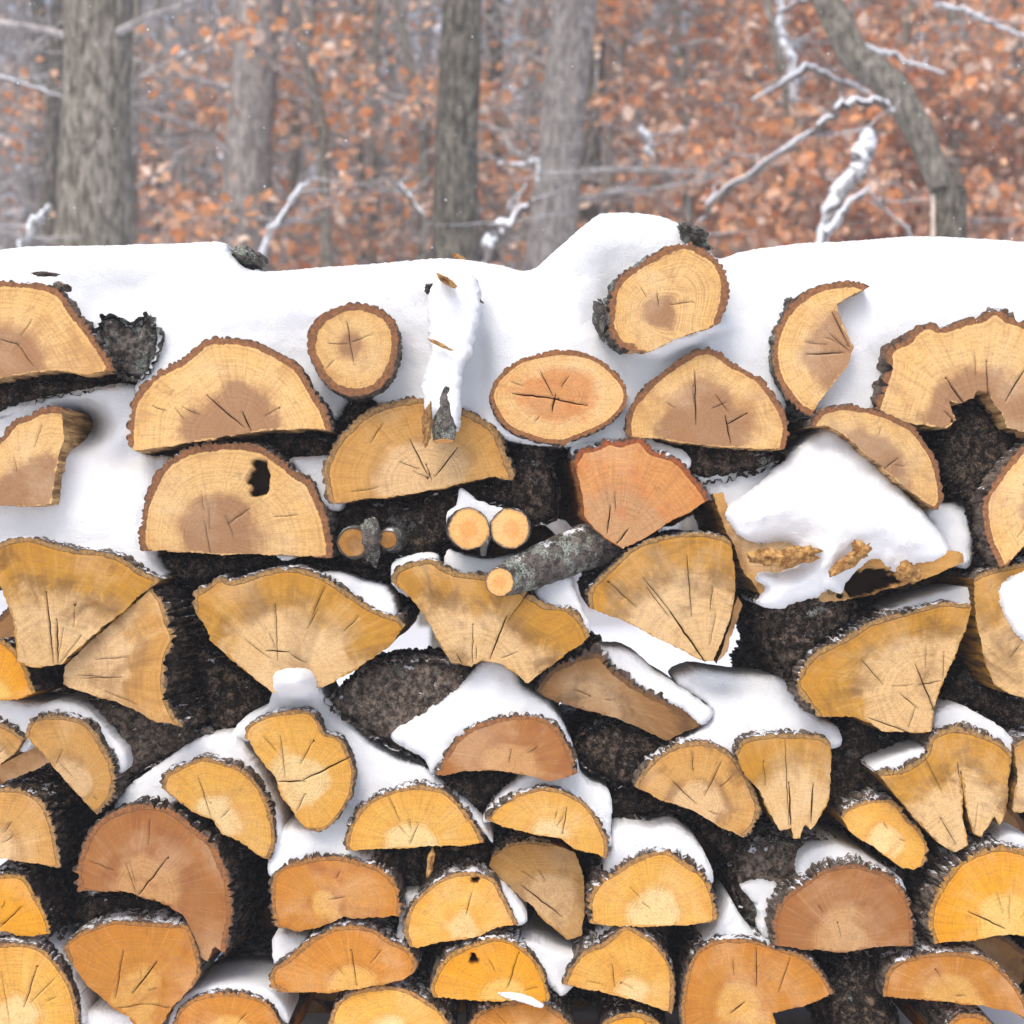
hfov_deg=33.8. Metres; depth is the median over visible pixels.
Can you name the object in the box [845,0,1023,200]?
young oak
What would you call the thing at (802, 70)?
branch
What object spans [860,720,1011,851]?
split log
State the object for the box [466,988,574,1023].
split log
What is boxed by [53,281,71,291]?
bark scrap
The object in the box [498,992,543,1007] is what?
snow patch
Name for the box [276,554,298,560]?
snow patch
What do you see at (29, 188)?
young oak
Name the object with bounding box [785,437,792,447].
split log
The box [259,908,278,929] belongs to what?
split log
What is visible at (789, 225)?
young oak
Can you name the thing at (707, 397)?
split log
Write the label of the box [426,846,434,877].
wood splinter
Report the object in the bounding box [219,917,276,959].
split log
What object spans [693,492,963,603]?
split log
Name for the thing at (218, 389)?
split log
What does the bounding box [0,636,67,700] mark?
split log
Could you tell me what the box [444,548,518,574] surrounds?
snow patch
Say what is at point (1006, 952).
split log
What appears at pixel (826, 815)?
split log
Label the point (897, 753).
snow patch
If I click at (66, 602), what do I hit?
split log
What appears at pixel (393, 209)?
young oak
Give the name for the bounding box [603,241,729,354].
split log
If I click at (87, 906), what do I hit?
round log
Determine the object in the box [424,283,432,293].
bark scrap
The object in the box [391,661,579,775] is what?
snow mound
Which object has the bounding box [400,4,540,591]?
bare tree
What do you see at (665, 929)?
split log
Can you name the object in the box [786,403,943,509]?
split log
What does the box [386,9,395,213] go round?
bare tree
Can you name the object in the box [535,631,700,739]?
split log
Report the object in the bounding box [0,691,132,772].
snow patch
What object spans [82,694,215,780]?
round log
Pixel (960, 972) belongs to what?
split log
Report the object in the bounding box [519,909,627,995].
snow patch
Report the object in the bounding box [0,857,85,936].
split log
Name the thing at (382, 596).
snow patch
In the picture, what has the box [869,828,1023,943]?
split log
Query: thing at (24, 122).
young oak
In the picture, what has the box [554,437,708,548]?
split log
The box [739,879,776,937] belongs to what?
snow patch
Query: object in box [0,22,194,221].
bare tree
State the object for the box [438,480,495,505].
split log
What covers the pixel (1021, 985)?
split log
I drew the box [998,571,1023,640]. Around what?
snow patch
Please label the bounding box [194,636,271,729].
round log
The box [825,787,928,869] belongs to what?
split log
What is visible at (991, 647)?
split log
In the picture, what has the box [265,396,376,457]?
round log
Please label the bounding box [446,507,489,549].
stick
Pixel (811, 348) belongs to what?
split log
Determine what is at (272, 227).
stick
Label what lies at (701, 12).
bare tree
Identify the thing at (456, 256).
dry leaf
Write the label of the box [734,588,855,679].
round log
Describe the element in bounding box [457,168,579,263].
branch
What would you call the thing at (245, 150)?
oak tree
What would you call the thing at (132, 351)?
round log
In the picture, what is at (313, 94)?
young oak
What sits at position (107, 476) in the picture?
snow patch
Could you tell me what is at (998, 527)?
split log
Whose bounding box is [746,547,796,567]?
wood scrap
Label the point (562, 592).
snow patch
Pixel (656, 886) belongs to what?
split log
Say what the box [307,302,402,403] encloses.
round log
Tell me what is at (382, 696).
round log
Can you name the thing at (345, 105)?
young oak
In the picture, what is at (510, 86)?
snowflakes
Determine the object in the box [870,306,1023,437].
split log
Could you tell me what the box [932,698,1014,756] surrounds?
snow patch
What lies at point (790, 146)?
branch
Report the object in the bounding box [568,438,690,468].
snow patch
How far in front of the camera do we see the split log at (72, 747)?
2.79 m
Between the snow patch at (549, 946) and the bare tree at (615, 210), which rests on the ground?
the bare tree at (615, 210)
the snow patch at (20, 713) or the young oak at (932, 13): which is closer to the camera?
the snow patch at (20, 713)
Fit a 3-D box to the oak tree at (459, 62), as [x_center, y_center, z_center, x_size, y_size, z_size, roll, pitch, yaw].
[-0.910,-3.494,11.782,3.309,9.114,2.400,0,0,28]
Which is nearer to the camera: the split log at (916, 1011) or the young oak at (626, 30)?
the split log at (916, 1011)
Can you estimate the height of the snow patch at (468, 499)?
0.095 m
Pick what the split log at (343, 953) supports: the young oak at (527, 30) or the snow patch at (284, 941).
the snow patch at (284, 941)
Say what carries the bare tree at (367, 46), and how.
on the ground
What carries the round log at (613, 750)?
on the round log at (634, 803)
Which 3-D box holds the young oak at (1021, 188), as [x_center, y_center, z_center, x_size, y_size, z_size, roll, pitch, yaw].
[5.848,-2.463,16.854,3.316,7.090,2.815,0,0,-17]
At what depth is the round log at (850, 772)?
2.90 m
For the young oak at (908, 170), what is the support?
on the ground
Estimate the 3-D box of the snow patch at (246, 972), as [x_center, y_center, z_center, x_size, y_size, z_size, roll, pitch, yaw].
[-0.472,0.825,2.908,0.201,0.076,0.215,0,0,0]
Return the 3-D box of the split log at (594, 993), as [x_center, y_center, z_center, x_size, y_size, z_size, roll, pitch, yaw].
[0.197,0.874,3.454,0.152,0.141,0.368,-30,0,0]
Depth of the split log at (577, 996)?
3.32 m
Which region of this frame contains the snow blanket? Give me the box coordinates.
[0,212,1023,451]
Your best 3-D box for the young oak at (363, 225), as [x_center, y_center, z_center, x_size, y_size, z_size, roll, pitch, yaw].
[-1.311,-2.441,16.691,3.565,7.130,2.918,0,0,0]
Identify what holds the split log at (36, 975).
on the ground
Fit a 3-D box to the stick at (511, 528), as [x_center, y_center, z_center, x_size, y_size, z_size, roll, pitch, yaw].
[0.003,0.026,2.935,0.070,0.072,0.332,0,0,2]
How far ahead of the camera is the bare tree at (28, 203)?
17.63 m
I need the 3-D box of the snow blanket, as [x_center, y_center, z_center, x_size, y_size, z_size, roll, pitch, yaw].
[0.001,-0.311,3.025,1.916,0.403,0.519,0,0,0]
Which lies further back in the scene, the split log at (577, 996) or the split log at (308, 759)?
the split log at (577, 996)
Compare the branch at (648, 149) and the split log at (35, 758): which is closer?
the split log at (35, 758)
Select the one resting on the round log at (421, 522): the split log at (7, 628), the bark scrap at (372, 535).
the bark scrap at (372, 535)
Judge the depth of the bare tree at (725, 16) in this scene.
20.75 m
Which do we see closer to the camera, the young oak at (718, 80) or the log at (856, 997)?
the log at (856, 997)
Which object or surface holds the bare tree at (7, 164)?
on the ground
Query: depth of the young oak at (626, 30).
16.43 m
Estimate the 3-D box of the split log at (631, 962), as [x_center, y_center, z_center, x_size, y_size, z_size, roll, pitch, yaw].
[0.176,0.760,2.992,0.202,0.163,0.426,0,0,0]
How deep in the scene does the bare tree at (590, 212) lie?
17.58 m
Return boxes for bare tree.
[0,0,172,243]
[0,1,225,245]
[0,14,13,247]
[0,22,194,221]
[19,10,37,245]
[39,0,220,245]
[164,0,304,241]
[172,0,303,264]
[173,0,433,264]
[272,6,429,596]
[370,29,390,246]
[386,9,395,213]
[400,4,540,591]
[413,0,544,253]
[574,0,607,576]
[605,12,621,205]
[614,15,620,212]
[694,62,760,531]
[696,4,703,191]
[722,0,728,201]
[771,1,970,238]
[857,0,866,219]
[866,0,873,231]
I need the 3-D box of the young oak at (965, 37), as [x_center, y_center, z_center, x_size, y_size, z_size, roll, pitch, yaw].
[5.597,-3.111,20.667,3.133,8.270,3.294,0,0,-21]
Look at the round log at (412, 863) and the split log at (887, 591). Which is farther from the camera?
the split log at (887, 591)
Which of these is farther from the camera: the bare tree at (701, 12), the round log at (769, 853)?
the bare tree at (701, 12)
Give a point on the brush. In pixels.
(18, 182)
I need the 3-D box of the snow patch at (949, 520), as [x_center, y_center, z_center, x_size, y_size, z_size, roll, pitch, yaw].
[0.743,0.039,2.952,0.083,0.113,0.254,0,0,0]
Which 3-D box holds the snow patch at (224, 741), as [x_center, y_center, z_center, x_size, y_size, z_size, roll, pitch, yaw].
[-0.524,0.471,2.943,0.285,0.197,0.255,0,0,0]
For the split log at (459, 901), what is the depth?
2.79 m
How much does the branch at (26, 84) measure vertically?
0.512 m
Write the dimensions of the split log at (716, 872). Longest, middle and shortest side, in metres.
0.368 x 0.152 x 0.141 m
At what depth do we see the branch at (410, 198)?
11.79 m
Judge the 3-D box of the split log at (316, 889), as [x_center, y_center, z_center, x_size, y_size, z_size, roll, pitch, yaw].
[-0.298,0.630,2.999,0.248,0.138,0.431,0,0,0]
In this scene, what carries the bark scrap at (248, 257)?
on the snow blanket
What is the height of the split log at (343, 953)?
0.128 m
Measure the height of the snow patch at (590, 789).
0.133 m
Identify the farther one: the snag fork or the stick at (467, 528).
the snag fork
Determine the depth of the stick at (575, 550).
2.79 m
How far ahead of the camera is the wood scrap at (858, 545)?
2.74 m
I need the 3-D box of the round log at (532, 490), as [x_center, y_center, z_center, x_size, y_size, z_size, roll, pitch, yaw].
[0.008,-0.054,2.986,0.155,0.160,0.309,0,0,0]
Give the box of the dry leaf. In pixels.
[452,253,466,259]
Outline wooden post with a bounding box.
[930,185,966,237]
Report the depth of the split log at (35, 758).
3.26 m
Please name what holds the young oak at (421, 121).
on the ground
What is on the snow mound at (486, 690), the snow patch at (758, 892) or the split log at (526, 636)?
the split log at (526, 636)
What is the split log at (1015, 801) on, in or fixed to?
on the split log at (973, 890)
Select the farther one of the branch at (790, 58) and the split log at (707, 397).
the branch at (790, 58)
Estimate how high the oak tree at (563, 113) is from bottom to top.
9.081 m
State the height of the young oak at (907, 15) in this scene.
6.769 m
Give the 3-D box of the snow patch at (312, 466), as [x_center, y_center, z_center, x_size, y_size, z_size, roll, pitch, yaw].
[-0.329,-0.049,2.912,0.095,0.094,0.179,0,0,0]
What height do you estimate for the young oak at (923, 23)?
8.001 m
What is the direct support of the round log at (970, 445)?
on the split log at (991, 647)
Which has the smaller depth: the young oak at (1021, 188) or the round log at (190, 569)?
the round log at (190, 569)
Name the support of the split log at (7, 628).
on the split log
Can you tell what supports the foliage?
on the ground
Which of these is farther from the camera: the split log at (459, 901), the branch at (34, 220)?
the branch at (34, 220)
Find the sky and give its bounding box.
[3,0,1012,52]
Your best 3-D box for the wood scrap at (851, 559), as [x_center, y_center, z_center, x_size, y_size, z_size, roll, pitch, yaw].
[0.549,0.078,2.740,0.071,0.057,0.049,0,0,0]
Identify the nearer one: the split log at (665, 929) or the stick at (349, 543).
the stick at (349, 543)
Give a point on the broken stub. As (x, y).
(443, 428)
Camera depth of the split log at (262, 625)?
2.79 m
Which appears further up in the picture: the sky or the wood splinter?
the sky
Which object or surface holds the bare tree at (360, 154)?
on the ground
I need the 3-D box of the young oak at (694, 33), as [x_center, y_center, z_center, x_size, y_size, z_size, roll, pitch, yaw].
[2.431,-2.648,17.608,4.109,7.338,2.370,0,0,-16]
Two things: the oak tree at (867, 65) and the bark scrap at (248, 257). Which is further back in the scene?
the oak tree at (867, 65)
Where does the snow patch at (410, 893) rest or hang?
on the split log at (459, 901)
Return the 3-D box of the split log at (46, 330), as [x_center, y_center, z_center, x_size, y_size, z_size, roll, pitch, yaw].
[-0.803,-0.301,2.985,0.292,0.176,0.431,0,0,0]
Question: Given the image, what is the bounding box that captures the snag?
[795,94,907,242]
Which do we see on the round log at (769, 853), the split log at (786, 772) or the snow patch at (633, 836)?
the split log at (786, 772)
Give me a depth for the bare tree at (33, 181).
25.16 m
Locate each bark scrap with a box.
[31,271,60,276]
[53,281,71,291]
[230,244,268,269]
[360,516,382,567]
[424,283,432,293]
[592,298,609,341]
[676,221,712,249]
[783,297,793,305]
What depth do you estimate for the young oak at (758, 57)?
20.28 m
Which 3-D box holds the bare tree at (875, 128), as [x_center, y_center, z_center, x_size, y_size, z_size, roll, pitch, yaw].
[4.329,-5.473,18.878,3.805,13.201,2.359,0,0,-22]
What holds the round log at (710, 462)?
on the snow patch at (738, 486)
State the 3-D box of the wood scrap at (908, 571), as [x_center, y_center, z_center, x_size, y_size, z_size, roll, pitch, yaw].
[0.647,0.098,2.750,0.042,0.041,0.045,0,0,19]
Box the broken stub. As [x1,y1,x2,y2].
[432,386,455,442]
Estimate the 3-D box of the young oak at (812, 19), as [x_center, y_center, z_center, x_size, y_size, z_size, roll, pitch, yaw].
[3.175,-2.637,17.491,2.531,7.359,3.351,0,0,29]
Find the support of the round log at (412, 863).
on the split log at (459, 901)
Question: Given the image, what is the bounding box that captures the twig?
[427,338,452,350]
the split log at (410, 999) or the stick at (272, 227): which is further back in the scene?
the stick at (272, 227)
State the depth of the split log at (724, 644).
2.80 m
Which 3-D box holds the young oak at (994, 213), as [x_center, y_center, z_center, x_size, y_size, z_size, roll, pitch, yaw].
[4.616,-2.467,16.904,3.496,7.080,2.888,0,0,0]
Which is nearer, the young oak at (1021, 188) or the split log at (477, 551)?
the split log at (477, 551)
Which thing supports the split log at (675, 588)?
on the split log at (585, 676)
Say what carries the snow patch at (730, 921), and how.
on the split log at (757, 977)
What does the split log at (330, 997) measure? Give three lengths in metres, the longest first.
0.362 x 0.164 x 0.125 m
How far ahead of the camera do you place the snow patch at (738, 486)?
2.84 m
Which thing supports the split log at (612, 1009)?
on the ground
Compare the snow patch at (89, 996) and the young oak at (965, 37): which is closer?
the snow patch at (89, 996)
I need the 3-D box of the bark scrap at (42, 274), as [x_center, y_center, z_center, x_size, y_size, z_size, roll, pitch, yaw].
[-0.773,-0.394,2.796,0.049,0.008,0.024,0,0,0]
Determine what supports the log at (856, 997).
on the ground
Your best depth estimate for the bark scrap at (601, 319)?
2.77 m
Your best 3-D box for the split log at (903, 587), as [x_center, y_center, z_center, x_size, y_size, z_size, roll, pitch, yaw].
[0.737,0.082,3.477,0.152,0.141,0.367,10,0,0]
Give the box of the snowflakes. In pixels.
[0,0,1023,267]
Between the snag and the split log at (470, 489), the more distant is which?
the snag
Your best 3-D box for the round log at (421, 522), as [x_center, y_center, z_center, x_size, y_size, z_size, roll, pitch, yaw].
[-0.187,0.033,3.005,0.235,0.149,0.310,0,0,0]
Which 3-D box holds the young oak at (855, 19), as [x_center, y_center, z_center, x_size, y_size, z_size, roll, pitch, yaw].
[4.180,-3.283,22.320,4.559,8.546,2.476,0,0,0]
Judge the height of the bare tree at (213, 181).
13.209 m
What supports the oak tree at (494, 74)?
on the ground
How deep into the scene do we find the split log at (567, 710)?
3.50 m
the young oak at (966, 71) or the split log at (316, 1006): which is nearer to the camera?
the split log at (316, 1006)
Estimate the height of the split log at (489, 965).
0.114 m
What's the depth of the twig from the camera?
2.74 m
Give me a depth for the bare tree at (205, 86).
24.65 m
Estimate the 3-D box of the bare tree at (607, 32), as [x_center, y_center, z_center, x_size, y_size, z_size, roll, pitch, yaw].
[1.663,-5.539,26.419,0.703,13.209,0.285,0,0,0]
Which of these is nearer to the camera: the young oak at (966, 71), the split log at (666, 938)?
the split log at (666, 938)
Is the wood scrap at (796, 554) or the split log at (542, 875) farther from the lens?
the split log at (542, 875)
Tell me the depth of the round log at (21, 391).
2.87 m
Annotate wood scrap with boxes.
[436,273,456,288]
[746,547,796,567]
[776,545,822,565]
[828,543,871,576]
[851,540,867,558]
[895,560,921,584]
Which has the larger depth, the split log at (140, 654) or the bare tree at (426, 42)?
the bare tree at (426, 42)
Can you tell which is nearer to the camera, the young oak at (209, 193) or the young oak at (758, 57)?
the young oak at (758, 57)
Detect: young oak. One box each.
[0,0,49,246]
[0,0,357,243]
[0,8,149,247]
[7,1,309,242]
[19,0,357,269]
[134,0,502,267]
[138,0,416,269]
[138,10,312,270]
[185,0,535,270]
[214,0,440,263]
[241,0,547,625]
[271,0,524,270]
[385,0,638,265]
[409,0,673,269]
[479,0,808,270]
[491,0,783,531]
[522,0,734,212]
[582,0,841,530]
[597,0,814,254]
[614,0,857,251]
[625,0,1023,257]
[639,0,806,195]
[691,0,943,251]
[724,0,1023,241]
[729,1,959,148]
[730,0,1022,241]
[758,0,1023,184]
[799,0,1023,239]
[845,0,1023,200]
[853,5,1018,234]
[869,0,1019,233]
[966,111,1023,234]
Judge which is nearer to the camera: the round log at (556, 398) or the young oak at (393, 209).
the round log at (556, 398)
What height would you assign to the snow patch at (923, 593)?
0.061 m
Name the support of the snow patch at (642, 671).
on the split log at (585, 676)
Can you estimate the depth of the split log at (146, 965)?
2.79 m
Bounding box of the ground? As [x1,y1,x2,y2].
[0,52,1023,1023]
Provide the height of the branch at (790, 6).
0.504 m
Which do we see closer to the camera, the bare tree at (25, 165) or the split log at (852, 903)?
the split log at (852, 903)
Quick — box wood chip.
[421,401,432,447]
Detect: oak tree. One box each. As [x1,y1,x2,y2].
[0,0,227,246]
[46,0,311,271]
[331,0,635,555]
[350,0,481,649]
[387,0,791,586]
[811,0,953,200]
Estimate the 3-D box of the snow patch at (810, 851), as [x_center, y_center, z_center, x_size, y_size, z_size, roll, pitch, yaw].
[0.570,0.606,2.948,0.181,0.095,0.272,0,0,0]
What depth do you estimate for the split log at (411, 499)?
3.31 m
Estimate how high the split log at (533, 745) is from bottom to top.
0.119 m
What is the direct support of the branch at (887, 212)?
attached to the snag
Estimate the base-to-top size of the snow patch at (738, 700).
0.155 m
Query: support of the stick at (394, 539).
on the round log at (421, 522)
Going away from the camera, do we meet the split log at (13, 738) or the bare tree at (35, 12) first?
the split log at (13, 738)
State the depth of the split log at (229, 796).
2.80 m
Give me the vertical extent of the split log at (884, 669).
0.222 m
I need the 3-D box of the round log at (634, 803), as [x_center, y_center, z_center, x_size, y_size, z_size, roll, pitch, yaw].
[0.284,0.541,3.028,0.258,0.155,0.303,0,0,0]
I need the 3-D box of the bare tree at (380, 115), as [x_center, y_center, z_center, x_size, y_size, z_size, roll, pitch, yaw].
[-1.680,-5.428,21.783,0.963,13.211,0.199,0,0,0]
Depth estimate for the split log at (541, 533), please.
3.27 m
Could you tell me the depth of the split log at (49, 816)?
2.80 m
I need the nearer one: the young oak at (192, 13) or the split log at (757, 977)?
the split log at (757, 977)
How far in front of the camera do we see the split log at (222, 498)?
2.80 m
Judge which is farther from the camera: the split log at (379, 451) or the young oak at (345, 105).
the young oak at (345, 105)
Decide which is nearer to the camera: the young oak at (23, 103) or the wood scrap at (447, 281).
the wood scrap at (447, 281)
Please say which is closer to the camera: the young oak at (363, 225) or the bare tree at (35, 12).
the young oak at (363, 225)
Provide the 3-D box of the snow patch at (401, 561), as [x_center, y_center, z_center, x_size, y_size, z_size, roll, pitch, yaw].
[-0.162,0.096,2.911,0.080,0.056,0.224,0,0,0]
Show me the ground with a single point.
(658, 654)
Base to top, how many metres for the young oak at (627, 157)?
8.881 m
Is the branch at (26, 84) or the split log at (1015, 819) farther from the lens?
the branch at (26, 84)
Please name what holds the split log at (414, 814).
on the split log at (316, 889)
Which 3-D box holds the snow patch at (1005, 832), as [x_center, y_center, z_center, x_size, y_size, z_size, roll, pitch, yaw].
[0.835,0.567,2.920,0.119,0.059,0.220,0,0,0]
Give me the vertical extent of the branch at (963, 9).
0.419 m
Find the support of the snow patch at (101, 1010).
on the split log at (146, 965)
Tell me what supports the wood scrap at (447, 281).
on the snow patch at (453, 315)
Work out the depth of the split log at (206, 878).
2.79 m
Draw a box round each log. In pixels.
[0,280,121,383]
[0,373,137,417]
[0,405,92,506]
[0,536,186,667]
[0,607,14,638]
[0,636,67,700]
[0,687,81,764]
[0,747,49,784]
[0,763,115,867]
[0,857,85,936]
[0,917,82,1023]
[25,709,150,813]
[63,583,213,727]
[63,894,220,1023]
[67,891,177,927]
[72,795,271,960]
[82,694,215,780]
[93,311,164,381]
[126,336,337,455]
[137,440,342,557]
[159,551,394,587]
[159,752,277,859]
[172,934,315,1023]
[192,561,419,692]
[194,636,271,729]
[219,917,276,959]
[244,705,357,831]
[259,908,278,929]
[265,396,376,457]
[268,850,405,931]
[268,916,426,993]
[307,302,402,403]
[307,1000,334,1012]
[313,992,337,1001]
[321,395,516,503]
[324,645,470,768]
[328,945,458,1023]
[335,489,457,571]
[343,778,485,850]
[376,823,494,885]
[391,494,433,501]
[391,553,589,682]
[402,858,517,947]
[429,902,550,1002]
[434,710,577,780]
[437,770,512,814]
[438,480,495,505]
[442,543,480,555]
[458,999,465,1012]
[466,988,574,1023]
[473,444,561,525]
[484,783,609,858]
[485,525,554,556]
[489,349,626,458]
[489,823,584,939]
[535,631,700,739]
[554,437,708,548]
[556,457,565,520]
[558,703,575,725]
[561,908,675,1013]
[565,708,662,789]
[568,986,597,1005]
[577,529,735,661]
[577,846,718,927]
[589,990,596,997]
[597,990,666,1023]
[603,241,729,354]
[604,778,753,867]
[623,346,789,451]
[631,731,761,837]
[660,925,669,934]
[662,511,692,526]
[663,933,670,952]
[668,925,833,1023]
[677,444,786,485]
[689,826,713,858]
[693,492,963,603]
[707,858,722,883]
[711,810,904,926]
[713,595,741,663]
[729,593,971,732]
[731,728,831,838]
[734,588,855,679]
[764,816,917,952]
[768,280,869,419]
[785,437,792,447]
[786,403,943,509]
[804,949,900,1023]
[821,809,836,820]
[824,717,910,805]
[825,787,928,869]
[859,928,1023,1018]
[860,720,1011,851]
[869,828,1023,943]
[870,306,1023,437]
[878,585,910,593]
[888,583,910,590]
[889,997,993,1023]
[911,557,1023,698]
[918,399,1023,567]
[938,657,1023,738]
[954,438,1023,566]
[971,935,1023,985]
[985,717,1023,812]
[1003,809,1023,832]
[1008,934,1023,982]
[1019,983,1023,993]
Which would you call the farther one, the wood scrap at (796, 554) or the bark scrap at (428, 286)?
the bark scrap at (428, 286)
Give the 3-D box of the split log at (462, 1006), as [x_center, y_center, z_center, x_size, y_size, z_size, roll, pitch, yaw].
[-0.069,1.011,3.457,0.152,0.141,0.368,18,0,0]
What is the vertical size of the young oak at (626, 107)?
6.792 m
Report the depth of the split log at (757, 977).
2.78 m
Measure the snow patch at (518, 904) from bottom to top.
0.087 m
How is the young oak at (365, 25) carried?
on the ground
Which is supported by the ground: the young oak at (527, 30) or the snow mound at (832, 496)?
the young oak at (527, 30)
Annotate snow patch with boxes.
[0,383,174,574]
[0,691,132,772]
[0,919,98,1022]
[83,996,167,1023]
[115,728,293,851]
[169,955,298,1023]
[231,667,493,875]
[272,928,311,963]
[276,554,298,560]
[289,455,345,510]
[322,570,401,615]
[391,552,441,585]
[396,886,422,960]
[421,268,481,431]
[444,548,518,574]
[446,488,502,544]
[476,875,526,925]
[483,763,611,847]
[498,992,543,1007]
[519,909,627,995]
[534,577,590,632]
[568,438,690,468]
[593,641,713,724]
[601,812,713,882]
[654,661,841,755]
[692,460,778,503]
[692,878,753,943]
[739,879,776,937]
[794,822,905,889]
[861,739,924,771]
[868,583,970,610]
[923,501,972,568]
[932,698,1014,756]
[985,821,1023,851]
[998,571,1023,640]
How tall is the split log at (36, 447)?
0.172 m
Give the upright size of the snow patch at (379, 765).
0.354 m
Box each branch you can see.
[0,32,62,96]
[0,169,82,246]
[379,146,436,216]
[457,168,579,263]
[462,94,600,185]
[585,114,712,158]
[693,70,894,234]
[723,41,924,101]
[760,0,829,103]
[772,0,810,14]
[844,143,930,235]
[851,0,944,74]
[912,0,1023,51]
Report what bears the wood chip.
attached to the broken stub
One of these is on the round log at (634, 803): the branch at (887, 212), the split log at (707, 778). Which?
the split log at (707, 778)
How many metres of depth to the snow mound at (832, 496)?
2.77 m
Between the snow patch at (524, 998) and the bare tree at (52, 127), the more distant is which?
the bare tree at (52, 127)
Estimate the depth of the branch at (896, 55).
11.29 m
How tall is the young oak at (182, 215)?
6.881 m
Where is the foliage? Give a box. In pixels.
[0,0,1023,268]
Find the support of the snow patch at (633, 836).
on the split log at (656, 886)
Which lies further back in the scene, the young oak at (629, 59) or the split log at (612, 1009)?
the young oak at (629, 59)
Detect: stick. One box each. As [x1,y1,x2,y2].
[258,178,386,269]
[336,523,364,559]
[380,524,406,552]
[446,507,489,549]
[486,523,657,596]
[490,507,533,548]
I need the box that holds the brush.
[0,0,1022,270]
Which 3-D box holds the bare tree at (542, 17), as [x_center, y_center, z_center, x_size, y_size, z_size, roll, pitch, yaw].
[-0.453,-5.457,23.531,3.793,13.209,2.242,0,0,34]
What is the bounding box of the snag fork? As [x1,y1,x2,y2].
[823,186,870,235]
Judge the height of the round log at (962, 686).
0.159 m
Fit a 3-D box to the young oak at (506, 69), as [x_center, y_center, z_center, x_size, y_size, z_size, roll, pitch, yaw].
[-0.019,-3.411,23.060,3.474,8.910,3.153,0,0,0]
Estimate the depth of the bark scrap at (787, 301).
2.81 m
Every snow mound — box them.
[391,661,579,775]
[725,429,950,608]
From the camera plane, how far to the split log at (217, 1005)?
2.79 m
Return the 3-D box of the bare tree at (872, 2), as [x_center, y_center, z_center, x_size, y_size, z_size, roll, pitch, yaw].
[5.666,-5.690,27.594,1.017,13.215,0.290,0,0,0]
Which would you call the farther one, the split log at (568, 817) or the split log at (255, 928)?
the split log at (255, 928)
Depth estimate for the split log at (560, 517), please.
3.27 m
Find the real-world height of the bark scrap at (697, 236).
0.048 m
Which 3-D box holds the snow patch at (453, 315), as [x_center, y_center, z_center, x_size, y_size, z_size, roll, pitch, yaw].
[-0.100,-0.267,2.808,0.098,0.268,0.125,0,0,0]
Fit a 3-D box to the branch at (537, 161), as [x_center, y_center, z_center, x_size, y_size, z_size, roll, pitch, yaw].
[0.112,-2.618,11.765,1.017,0.680,0.222,0,0,0]
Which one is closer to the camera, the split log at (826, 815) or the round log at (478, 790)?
the round log at (478, 790)
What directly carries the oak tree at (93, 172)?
on the ground

